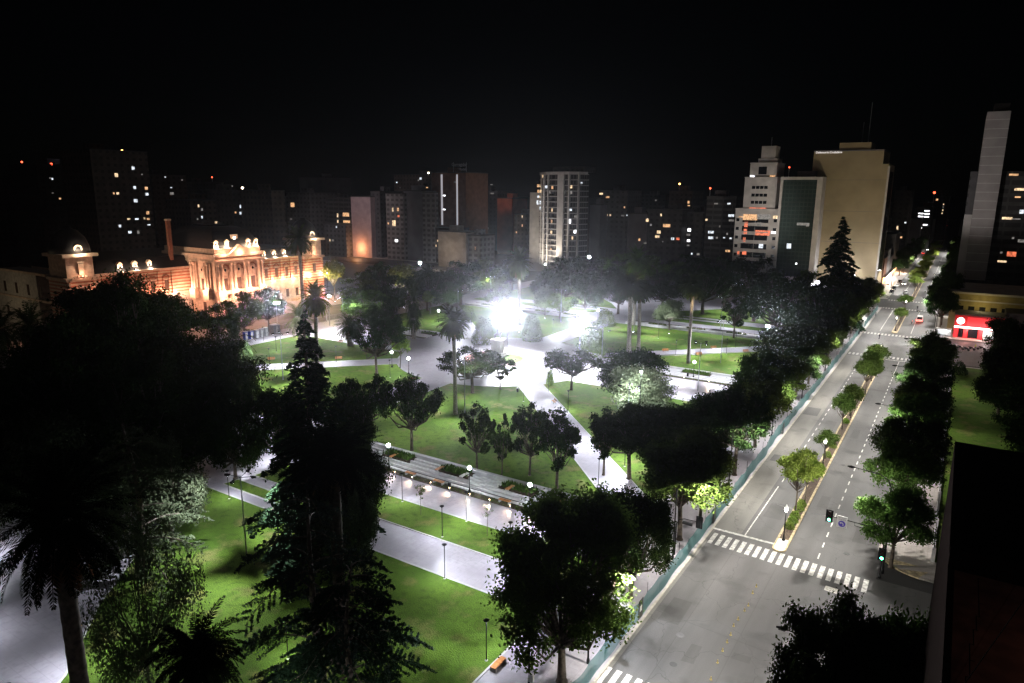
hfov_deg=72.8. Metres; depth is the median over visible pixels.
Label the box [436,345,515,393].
tree
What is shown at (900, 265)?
tree
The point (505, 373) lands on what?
tree
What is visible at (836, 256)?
conifer tree
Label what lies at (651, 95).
sky
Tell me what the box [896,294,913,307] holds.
tree
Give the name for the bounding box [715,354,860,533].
concrete lane
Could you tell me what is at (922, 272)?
tree
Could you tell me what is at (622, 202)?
apartment building
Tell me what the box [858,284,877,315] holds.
tree
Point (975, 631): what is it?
building
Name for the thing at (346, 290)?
tree
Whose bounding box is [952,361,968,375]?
shrub
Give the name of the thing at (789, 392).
tree
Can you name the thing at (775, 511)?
road patch
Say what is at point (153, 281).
window
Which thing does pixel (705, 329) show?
terrace steps
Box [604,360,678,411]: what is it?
tree
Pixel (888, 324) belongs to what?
road patch
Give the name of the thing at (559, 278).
tree
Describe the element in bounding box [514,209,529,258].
apartment building
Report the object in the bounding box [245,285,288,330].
tree
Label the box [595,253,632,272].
tree
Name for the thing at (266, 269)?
window
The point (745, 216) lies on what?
lit window
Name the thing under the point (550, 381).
shrub
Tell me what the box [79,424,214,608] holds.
cedar tree
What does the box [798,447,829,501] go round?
tree
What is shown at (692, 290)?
palm tree
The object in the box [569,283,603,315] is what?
tree
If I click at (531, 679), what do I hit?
lamp post
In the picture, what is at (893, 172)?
window
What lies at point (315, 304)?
palm tree
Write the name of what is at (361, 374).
lawn
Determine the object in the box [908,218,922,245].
apartment building
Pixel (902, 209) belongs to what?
apartment building
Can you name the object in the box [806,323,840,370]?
tree
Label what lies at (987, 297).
corner house
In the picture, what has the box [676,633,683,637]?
manhole cover
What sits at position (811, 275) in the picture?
tree
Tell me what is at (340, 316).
railing fence
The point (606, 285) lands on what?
tree
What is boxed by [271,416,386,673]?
palm tree
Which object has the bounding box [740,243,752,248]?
window
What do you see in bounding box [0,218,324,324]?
palace building
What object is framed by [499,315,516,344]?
floodlight mast
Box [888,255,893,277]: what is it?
shop building
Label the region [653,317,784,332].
lawn
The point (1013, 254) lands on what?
lit window
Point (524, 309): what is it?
terrace steps
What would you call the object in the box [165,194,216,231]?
apartment building
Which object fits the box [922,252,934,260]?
tree
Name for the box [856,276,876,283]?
tree
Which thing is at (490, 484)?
terrace steps
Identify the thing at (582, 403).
lawn
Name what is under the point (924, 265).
tree
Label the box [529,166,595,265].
curved tower
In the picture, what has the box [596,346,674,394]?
tree
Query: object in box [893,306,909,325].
tree
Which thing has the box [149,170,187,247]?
apartment building
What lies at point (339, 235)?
city house
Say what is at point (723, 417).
tree
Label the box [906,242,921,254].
tree
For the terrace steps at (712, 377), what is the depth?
167.93 m
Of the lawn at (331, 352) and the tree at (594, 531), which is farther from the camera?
the lawn at (331, 352)
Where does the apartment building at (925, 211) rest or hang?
on the sidewalk
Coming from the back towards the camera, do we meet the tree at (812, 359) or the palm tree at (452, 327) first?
the tree at (812, 359)
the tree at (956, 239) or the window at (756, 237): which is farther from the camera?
the tree at (956, 239)
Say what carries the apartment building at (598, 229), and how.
on the sidewalk
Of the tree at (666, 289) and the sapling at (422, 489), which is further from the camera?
the tree at (666, 289)
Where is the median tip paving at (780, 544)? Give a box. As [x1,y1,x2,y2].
[774,538,787,549]
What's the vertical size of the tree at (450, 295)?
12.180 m
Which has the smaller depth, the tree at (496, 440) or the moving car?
the tree at (496, 440)
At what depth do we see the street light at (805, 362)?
147.92 m
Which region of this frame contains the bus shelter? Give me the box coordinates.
[936,327,951,337]
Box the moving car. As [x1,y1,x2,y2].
[916,315,922,321]
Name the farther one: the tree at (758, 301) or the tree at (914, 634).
the tree at (758, 301)
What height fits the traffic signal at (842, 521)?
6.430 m
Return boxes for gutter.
[609,480,893,667]
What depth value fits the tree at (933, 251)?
425.38 m
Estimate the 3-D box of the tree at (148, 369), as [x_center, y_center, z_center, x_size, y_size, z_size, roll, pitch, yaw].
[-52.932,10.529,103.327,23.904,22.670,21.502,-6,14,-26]
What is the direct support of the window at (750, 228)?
in the stepped tower at (756, 215)
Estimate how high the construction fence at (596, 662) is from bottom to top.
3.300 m
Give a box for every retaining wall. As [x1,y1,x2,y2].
[370,442,587,500]
[464,303,576,317]
[626,321,761,339]
[664,366,736,376]
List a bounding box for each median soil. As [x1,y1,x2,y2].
[780,376,872,539]
[893,316,904,330]
[912,282,921,297]
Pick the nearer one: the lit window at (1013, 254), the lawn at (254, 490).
the lawn at (254, 490)
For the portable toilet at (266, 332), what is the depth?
210.81 m
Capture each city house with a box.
[317,235,329,255]
[323,223,352,256]
[435,226,469,262]
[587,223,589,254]
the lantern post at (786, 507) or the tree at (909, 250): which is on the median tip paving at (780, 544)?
the lantern post at (786, 507)
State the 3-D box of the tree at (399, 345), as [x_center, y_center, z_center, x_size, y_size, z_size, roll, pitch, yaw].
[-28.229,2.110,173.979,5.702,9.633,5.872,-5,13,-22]
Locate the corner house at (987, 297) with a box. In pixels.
[947,282,1023,330]
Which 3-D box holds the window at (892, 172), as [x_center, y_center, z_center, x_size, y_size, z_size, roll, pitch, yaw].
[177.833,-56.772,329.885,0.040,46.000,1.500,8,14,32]
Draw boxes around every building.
[0,161,22,267]
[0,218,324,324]
[7,158,69,267]
[60,143,155,251]
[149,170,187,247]
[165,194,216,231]
[186,177,232,198]
[206,184,242,227]
[240,184,286,245]
[286,188,336,235]
[299,173,350,196]
[326,193,351,222]
[350,196,376,257]
[370,186,402,257]
[385,193,407,259]
[394,171,431,190]
[403,185,435,260]
[422,192,437,262]
[431,162,487,233]
[438,225,473,267]
[468,229,494,267]
[488,184,515,250]
[497,193,526,254]
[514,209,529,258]
[588,199,607,261]
[599,185,641,263]
[626,207,647,261]
[641,191,669,211]
[644,203,693,265]
[669,183,703,208]
[684,206,705,269]
[703,187,743,270]
[811,102,894,285]
[881,255,887,283]
[884,247,891,280]
[885,231,900,273]
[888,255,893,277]
[890,186,913,250]
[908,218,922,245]
[914,192,935,248]
[921,441,1023,682]
[933,193,950,240]
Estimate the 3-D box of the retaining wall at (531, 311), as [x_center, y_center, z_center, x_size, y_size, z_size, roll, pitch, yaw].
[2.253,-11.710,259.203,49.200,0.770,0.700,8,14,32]
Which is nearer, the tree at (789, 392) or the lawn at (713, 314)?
the tree at (789, 392)
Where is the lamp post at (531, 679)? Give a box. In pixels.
[525,642,533,682]
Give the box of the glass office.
[773,167,826,281]
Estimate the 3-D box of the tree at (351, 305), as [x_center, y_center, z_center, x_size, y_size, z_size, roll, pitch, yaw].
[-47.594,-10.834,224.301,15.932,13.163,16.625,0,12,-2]
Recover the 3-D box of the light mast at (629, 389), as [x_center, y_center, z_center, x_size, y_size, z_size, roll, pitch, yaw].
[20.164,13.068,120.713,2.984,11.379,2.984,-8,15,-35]
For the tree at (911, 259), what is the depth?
394.94 m
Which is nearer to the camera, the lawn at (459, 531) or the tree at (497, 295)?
the lawn at (459, 531)
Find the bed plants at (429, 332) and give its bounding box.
[366,327,436,337]
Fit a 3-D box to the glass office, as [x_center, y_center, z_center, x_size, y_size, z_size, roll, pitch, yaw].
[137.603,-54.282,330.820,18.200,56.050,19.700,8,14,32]
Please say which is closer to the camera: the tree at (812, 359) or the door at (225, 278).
the tree at (812, 359)
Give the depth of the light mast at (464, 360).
138.13 m
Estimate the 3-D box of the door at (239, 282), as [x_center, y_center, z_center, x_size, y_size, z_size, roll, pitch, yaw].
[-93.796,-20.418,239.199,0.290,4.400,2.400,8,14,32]
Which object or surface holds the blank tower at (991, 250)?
on the sidewalk
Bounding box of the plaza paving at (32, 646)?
[0,280,880,682]
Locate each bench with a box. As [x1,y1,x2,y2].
[405,471,416,476]
[433,479,444,484]
[459,472,468,478]
[490,656,505,672]
[498,497,510,504]
[505,484,514,491]
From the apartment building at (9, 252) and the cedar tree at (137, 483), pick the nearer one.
the cedar tree at (137, 483)
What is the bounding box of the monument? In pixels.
[490,329,508,357]
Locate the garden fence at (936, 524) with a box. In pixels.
[931,375,951,562]
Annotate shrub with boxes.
[461,306,476,322]
[471,317,493,345]
[521,315,542,341]
[546,369,553,385]
[575,321,606,358]
[596,308,616,326]
[785,520,794,529]
[787,515,798,523]
[789,510,800,518]
[794,503,804,511]
[797,498,806,507]
[843,417,849,423]
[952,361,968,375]
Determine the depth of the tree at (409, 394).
115.62 m
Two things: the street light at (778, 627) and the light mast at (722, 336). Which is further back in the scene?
the light mast at (722, 336)
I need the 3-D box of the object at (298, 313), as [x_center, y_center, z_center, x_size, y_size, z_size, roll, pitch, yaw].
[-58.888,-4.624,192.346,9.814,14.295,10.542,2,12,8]
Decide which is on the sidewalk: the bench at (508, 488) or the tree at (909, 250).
the tree at (909, 250)
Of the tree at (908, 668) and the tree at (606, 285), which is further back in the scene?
the tree at (606, 285)
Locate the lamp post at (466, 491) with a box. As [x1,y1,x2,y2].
[464,490,467,521]
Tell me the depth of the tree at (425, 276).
254.06 m
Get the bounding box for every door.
[201,278,204,289]
[224,277,228,289]
[237,275,241,288]
[251,274,255,286]
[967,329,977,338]
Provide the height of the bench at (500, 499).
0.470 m
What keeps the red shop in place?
on the sidewalk
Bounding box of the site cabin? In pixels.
[269,323,279,333]
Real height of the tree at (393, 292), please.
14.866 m
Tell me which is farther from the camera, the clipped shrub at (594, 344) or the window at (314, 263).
the window at (314, 263)
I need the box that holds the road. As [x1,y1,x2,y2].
[12,219,992,682]
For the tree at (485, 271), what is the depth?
277.67 m
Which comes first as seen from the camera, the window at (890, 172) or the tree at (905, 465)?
the tree at (905, 465)
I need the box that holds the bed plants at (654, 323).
[641,321,754,334]
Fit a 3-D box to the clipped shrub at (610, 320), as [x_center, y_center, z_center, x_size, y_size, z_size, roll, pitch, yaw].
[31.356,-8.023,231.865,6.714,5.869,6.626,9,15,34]
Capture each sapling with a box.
[414,484,424,507]
[482,499,493,528]
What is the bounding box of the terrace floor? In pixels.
[375,451,533,507]
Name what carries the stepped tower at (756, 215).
on the sidewalk
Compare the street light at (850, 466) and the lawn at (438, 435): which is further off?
the lawn at (438, 435)
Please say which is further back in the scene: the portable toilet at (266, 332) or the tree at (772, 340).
the portable toilet at (266, 332)
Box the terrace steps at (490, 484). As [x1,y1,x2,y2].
[371,446,567,506]
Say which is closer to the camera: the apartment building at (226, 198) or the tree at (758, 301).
the tree at (758, 301)
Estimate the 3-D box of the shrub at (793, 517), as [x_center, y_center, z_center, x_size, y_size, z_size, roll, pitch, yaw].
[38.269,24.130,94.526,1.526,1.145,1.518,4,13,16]
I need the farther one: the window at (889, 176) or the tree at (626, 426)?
the window at (889, 176)
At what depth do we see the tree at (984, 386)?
138.93 m
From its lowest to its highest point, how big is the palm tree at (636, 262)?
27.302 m
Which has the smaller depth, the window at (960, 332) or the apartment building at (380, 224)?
the window at (960, 332)
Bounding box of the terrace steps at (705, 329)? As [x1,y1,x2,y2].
[635,321,759,336]
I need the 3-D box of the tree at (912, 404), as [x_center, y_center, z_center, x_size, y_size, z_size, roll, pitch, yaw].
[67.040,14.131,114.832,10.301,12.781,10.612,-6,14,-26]
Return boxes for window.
[151,280,156,291]
[163,278,169,288]
[264,268,268,277]
[274,267,278,276]
[284,266,288,275]
[312,262,316,271]
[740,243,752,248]
[740,252,752,256]
[741,234,753,239]
[742,226,754,230]
[743,214,756,219]
[753,244,765,248]
[753,252,765,257]
[754,235,766,240]
[755,219,768,222]
[755,226,767,230]
[755,230,769,235]
[757,214,770,219]
[758,167,766,173]
[878,172,890,271]
[878,176,889,270]
[879,176,890,269]
[880,172,891,265]
[880,176,891,269]
[881,172,892,264]
[881,175,892,268]
[882,172,893,264]
[958,328,962,336]
[1007,252,1015,256]
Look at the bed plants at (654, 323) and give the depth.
225.90 m
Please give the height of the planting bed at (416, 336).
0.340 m
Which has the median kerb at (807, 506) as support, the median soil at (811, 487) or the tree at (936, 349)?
the median soil at (811, 487)
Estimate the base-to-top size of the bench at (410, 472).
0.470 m
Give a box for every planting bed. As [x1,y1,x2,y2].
[365,329,437,338]
[383,451,539,511]
[642,321,755,334]
[663,371,729,385]
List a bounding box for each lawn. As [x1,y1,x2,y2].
[61,487,538,682]
[225,480,302,503]
[240,336,403,363]
[249,364,419,414]
[256,468,589,573]
[372,383,595,497]
[396,305,466,338]
[458,304,593,338]
[474,297,596,311]
[494,354,522,363]
[509,286,616,308]
[543,381,696,502]
[563,323,761,353]
[602,351,757,374]
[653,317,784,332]
[682,309,786,325]
[684,317,716,320]
[935,368,1020,562]
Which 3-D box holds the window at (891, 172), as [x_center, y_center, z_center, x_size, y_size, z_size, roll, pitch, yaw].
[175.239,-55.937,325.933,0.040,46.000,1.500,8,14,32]
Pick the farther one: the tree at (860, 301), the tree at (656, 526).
the tree at (860, 301)
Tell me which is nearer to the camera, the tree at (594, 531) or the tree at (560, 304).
the tree at (594, 531)
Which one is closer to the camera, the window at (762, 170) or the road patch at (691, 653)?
the road patch at (691, 653)
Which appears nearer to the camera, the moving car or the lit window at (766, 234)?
the moving car
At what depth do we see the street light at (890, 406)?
111.31 m
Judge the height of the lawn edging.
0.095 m
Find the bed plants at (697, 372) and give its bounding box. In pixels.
[668,369,727,384]
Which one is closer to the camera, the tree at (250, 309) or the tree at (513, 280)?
the tree at (250, 309)
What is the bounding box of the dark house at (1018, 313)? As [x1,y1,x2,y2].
[1004,308,1023,325]
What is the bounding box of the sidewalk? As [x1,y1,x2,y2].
[5,218,986,582]
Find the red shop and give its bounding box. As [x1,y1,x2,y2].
[952,309,1005,339]
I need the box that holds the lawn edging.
[58,287,769,682]
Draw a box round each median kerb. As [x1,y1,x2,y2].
[772,359,883,551]
[891,316,905,332]
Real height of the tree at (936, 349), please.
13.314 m
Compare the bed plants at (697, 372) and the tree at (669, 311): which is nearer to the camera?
the bed plants at (697, 372)
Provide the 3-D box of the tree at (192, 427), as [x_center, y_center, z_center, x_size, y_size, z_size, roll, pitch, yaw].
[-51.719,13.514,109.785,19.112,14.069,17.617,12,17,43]
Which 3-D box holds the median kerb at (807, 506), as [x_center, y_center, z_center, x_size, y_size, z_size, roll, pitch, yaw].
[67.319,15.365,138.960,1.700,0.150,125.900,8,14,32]
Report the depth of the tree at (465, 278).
266.48 m
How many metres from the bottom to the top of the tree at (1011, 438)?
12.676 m
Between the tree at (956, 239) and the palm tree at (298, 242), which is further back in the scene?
the tree at (956, 239)
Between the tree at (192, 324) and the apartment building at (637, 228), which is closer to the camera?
the tree at (192, 324)
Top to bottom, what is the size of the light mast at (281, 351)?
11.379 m
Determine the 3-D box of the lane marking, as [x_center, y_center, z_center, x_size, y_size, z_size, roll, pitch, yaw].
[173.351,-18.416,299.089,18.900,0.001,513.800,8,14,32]
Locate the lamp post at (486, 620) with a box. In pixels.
[483,618,489,660]
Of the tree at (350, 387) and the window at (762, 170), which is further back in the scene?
the window at (762, 170)
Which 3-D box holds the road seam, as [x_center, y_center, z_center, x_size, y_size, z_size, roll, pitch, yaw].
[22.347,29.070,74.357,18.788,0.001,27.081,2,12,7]
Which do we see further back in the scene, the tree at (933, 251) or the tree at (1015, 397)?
the tree at (933, 251)
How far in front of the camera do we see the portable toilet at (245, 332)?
205.52 m
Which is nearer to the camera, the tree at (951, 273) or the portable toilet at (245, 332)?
the portable toilet at (245, 332)
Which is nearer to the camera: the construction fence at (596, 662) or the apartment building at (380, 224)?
the construction fence at (596, 662)
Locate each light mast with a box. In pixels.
[224,468,255,563]
[271,331,288,379]
[456,357,473,411]
[595,328,610,358]
[618,382,640,402]
[694,340,707,390]
[717,319,729,362]
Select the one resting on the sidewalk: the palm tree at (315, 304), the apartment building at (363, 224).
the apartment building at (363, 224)
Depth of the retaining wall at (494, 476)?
110.32 m
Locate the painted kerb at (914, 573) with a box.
[878,551,926,578]
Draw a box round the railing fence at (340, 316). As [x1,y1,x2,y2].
[194,288,481,342]
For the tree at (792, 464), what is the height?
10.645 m
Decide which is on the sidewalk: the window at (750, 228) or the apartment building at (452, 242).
the apartment building at (452, 242)
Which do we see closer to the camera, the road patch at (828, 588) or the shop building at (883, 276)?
the road patch at (828, 588)
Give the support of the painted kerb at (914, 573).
on the sidewalk
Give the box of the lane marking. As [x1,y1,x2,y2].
[713,259,941,558]
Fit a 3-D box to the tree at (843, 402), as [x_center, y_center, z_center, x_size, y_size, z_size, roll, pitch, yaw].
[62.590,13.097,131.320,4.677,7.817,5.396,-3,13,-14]
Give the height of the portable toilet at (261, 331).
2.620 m
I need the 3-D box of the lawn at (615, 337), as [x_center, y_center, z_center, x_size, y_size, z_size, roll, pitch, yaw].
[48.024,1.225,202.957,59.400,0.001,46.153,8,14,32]
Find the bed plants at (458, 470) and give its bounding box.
[383,448,583,510]
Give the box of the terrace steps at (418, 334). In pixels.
[359,323,431,337]
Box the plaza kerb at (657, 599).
[592,307,881,682]
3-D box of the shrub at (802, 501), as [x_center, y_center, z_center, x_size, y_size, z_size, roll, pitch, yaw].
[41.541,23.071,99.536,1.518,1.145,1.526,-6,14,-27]
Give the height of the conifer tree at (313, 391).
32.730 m
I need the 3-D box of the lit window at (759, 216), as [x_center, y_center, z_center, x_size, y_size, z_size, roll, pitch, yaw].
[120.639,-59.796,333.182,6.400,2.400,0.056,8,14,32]
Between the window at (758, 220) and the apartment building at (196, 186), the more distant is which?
the apartment building at (196, 186)
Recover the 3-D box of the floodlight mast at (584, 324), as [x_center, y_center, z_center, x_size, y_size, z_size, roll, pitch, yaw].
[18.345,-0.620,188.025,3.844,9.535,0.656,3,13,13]
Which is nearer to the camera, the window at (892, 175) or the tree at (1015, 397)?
the tree at (1015, 397)
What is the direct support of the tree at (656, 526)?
on the plaza paving at (32, 646)
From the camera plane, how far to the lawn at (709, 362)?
184.33 m
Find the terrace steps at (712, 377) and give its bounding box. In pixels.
[656,366,736,383]
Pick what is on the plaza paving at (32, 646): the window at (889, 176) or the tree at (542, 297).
the tree at (542, 297)
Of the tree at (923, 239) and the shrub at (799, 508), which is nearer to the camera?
the shrub at (799, 508)
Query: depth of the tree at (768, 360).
140.14 m
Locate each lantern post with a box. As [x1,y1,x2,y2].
[782,505,788,540]
[822,438,826,465]
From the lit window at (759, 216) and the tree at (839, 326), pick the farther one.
the lit window at (759, 216)
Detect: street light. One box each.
[586,567,636,663]
[671,480,714,558]
[728,425,764,482]
[776,626,797,633]
[801,353,828,397]
[847,465,891,547]
[875,403,908,426]
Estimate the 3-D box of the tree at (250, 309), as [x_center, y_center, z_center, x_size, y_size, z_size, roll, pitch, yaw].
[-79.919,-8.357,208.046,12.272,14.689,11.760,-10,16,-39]
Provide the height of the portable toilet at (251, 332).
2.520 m
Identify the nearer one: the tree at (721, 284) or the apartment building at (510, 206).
the tree at (721, 284)
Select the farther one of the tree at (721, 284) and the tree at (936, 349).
the tree at (721, 284)
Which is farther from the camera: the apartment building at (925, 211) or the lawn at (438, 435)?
the apartment building at (925, 211)
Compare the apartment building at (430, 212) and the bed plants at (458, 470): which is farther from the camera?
the apartment building at (430, 212)
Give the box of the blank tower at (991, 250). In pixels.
[940,103,1023,315]
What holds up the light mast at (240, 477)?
on the lawn at (443, 617)
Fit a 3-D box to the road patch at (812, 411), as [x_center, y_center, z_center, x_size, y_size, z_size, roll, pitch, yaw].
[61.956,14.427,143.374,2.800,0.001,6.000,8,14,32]
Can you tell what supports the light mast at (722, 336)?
on the lawn at (709, 362)
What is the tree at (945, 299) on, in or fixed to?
on the sidewalk
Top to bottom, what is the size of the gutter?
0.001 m
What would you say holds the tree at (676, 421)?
on the lawn at (582, 403)
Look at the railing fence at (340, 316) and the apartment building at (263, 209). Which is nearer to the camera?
the railing fence at (340, 316)
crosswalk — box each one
[596,666,642,682]
[708,533,868,592]
[848,352,909,360]
[864,332,918,338]
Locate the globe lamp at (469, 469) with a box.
[468,466,470,492]
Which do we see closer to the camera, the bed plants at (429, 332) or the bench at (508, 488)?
the bench at (508, 488)
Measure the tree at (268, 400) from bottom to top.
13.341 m
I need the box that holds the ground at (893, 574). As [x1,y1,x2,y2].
[185,196,1010,593]
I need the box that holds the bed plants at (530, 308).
[479,302,583,315]
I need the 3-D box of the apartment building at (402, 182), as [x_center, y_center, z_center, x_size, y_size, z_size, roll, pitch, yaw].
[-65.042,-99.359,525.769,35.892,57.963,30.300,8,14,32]
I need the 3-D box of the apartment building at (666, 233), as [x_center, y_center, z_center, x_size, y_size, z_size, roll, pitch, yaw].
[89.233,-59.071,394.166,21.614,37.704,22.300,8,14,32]
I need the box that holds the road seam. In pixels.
[645,552,777,682]
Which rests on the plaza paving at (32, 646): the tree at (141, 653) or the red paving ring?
the red paving ring
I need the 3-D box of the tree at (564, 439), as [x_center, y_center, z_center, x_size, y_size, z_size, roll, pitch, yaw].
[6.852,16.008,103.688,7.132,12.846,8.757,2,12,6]
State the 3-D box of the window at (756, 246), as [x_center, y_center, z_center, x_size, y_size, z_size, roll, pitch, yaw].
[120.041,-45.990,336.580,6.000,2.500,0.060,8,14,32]
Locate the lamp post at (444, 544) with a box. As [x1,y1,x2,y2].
[442,543,446,578]
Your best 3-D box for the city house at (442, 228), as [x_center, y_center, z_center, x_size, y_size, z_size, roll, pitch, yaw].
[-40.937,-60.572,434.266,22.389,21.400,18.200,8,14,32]
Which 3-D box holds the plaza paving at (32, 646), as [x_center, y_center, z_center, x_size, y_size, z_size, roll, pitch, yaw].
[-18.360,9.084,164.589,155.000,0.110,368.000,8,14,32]
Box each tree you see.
[0,295,56,351]
[0,300,24,369]
[0,441,147,682]
[2,369,189,517]
[23,303,122,357]
[40,262,200,397]
[46,281,178,329]
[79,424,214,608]
[79,457,213,682]
[85,340,239,476]
[110,428,211,541]
[118,286,202,349]
[142,595,249,682]
[156,381,242,468]
[162,324,277,406]
[192,363,267,478]
[193,301,242,342]
[215,310,256,366]
[223,289,265,329]
[223,463,435,682]
[241,309,386,593]
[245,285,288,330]
[246,386,304,468]
[260,557,436,682]
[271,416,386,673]
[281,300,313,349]
[283,223,313,307]
[297,279,333,362]
[313,471,379,575]
[317,424,395,527]
[321,258,344,299]
[323,394,380,451]
[329,373,397,420]
[333,311,361,345]
[337,272,381,301]
[339,289,389,326]
[345,312,407,374]
[360,274,407,305]
[362,261,391,284]
[363,295,406,325]
[375,372,445,450]
[386,262,416,304]
[389,335,411,367]
[393,264,420,294]
[402,263,454,310]
[403,303,423,338]
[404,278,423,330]
[421,290,437,313]
[430,281,462,306]
[433,304,471,414]
[436,260,483,305]
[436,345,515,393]
[457,400,496,468]
[468,258,509,300]
[480,478,648,682]
[482,277,511,312]
[486,355,517,389]
[489,413,514,475]
[493,258,526,290]
[504,245,532,324]
[510,401,546,475]
[529,276,543,295]
[530,286,553,315]
[532,409,556,430]
[534,255,586,310]
[534,406,581,488]
[543,348,605,389]
[546,292,574,318]
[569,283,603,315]
[570,257,624,304]
[587,405,619,475]
[590,397,668,479]
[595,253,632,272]
[595,270,642,313]
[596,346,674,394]
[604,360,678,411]
[610,270,652,352]
[610,481,678,599]
[622,254,686,284]
[624,243,651,324]
[626,280,656,349]
[633,401,710,459]
[636,433,737,540]
[642,271,683,302]
[653,298,686,329]
[663,254,711,277]
[671,263,736,313]
[671,390,748,447]
[676,422,738,516]
[677,269,709,362]
[697,384,775,475]
[709,255,743,306]
[719,294,748,337]
[726,351,799,389]
[726,359,785,438]
[727,256,791,321]
[733,377,795,447]
[739,270,814,332]
[749,321,825,356]
[765,581,908,682]
[768,366,798,410]
[775,353,813,390]
[776,446,824,513]
[777,345,822,394]
[778,288,848,327]
[788,268,822,304]
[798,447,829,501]
[801,331,833,383]
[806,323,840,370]
[811,216,865,331]
[812,271,877,314]
[813,314,851,356]
[813,428,840,458]
[822,606,922,682]
[828,299,863,341]
[831,391,857,429]
[841,383,865,417]
[845,291,872,333]
[853,356,884,393]
[853,485,942,568]
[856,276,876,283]
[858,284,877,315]
[858,437,947,498]
[860,279,886,309]
[860,349,886,380]
[865,414,954,484]
[866,343,891,357]
[875,601,930,682]
[883,390,955,436]
[890,372,955,412]
[891,254,910,275]
[891,353,958,390]
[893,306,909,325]
[896,250,914,272]
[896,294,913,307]
[900,245,917,266]
[905,329,958,360]
[905,339,957,370]
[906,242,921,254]
[908,273,924,295]
[909,265,927,290]
[911,237,924,248]
[914,260,929,284]
[917,258,933,264]
[919,236,927,246]
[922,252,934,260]
[923,284,961,327]
[924,247,938,260]
[925,275,964,324]
[928,269,965,315]
[940,257,957,272]
[941,264,956,272]
[945,247,959,263]
[946,253,958,262]
[952,237,960,247]
[971,370,1023,414]
[978,344,1023,375]
[980,315,1023,349]
[986,380,1023,433]
[1001,411,1023,452]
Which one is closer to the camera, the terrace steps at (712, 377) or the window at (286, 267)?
the terrace steps at (712, 377)
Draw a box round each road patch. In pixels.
[658,597,691,624]
[681,644,701,663]
[731,652,750,663]
[763,502,785,519]
[770,454,785,460]
[803,407,820,415]
[819,421,836,433]
[824,586,838,593]
[850,429,860,438]
[852,520,866,543]
[881,322,892,326]
[900,348,910,351]
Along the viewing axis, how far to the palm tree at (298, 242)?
228.23 m
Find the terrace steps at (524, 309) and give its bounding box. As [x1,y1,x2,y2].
[471,303,581,315]
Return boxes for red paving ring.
[464,350,535,366]
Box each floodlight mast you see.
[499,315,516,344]
[573,322,586,348]
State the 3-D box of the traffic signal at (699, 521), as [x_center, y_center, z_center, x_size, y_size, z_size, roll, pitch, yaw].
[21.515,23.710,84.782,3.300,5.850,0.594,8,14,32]
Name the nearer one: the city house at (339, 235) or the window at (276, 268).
the window at (276, 268)
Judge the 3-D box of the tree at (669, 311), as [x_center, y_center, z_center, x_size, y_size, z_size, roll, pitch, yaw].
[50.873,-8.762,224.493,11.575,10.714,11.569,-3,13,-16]
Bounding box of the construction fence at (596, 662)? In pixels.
[571,306,877,682]
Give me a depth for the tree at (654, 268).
310.07 m
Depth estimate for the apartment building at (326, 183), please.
595.60 m
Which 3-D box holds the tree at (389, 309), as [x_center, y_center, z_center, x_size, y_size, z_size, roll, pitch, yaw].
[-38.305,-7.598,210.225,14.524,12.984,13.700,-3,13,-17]
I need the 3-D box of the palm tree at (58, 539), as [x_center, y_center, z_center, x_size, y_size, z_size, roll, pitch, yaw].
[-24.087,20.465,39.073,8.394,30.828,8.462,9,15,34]
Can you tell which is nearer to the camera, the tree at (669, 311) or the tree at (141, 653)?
the tree at (141, 653)
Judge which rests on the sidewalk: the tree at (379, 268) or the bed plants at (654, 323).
the tree at (379, 268)
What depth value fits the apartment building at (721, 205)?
370.22 m
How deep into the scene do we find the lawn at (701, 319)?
245.12 m
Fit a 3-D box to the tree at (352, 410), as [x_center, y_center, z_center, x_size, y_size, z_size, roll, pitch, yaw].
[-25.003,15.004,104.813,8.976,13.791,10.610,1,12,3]
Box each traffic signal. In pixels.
[674,516,702,554]
[825,509,886,573]
[877,547,886,578]
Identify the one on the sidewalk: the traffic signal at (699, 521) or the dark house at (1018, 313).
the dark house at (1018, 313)
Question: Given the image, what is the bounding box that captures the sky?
[0,0,1023,202]
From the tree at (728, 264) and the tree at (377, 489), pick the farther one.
the tree at (728, 264)
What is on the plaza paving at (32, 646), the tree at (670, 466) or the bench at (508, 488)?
the tree at (670, 466)
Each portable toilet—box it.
[243,331,247,339]
[248,330,253,338]
[253,329,259,337]
[259,328,263,336]
[263,327,268,335]
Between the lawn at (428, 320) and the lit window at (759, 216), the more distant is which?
the lit window at (759, 216)
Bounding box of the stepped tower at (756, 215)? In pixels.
[731,141,784,282]
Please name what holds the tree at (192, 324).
on the lawn at (361, 374)
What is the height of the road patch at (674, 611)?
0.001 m
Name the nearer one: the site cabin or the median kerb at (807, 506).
the median kerb at (807, 506)
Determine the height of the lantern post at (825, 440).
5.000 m
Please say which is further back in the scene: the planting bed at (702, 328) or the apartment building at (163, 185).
the apartment building at (163, 185)
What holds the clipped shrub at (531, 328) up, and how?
on the plaza paving at (32, 646)

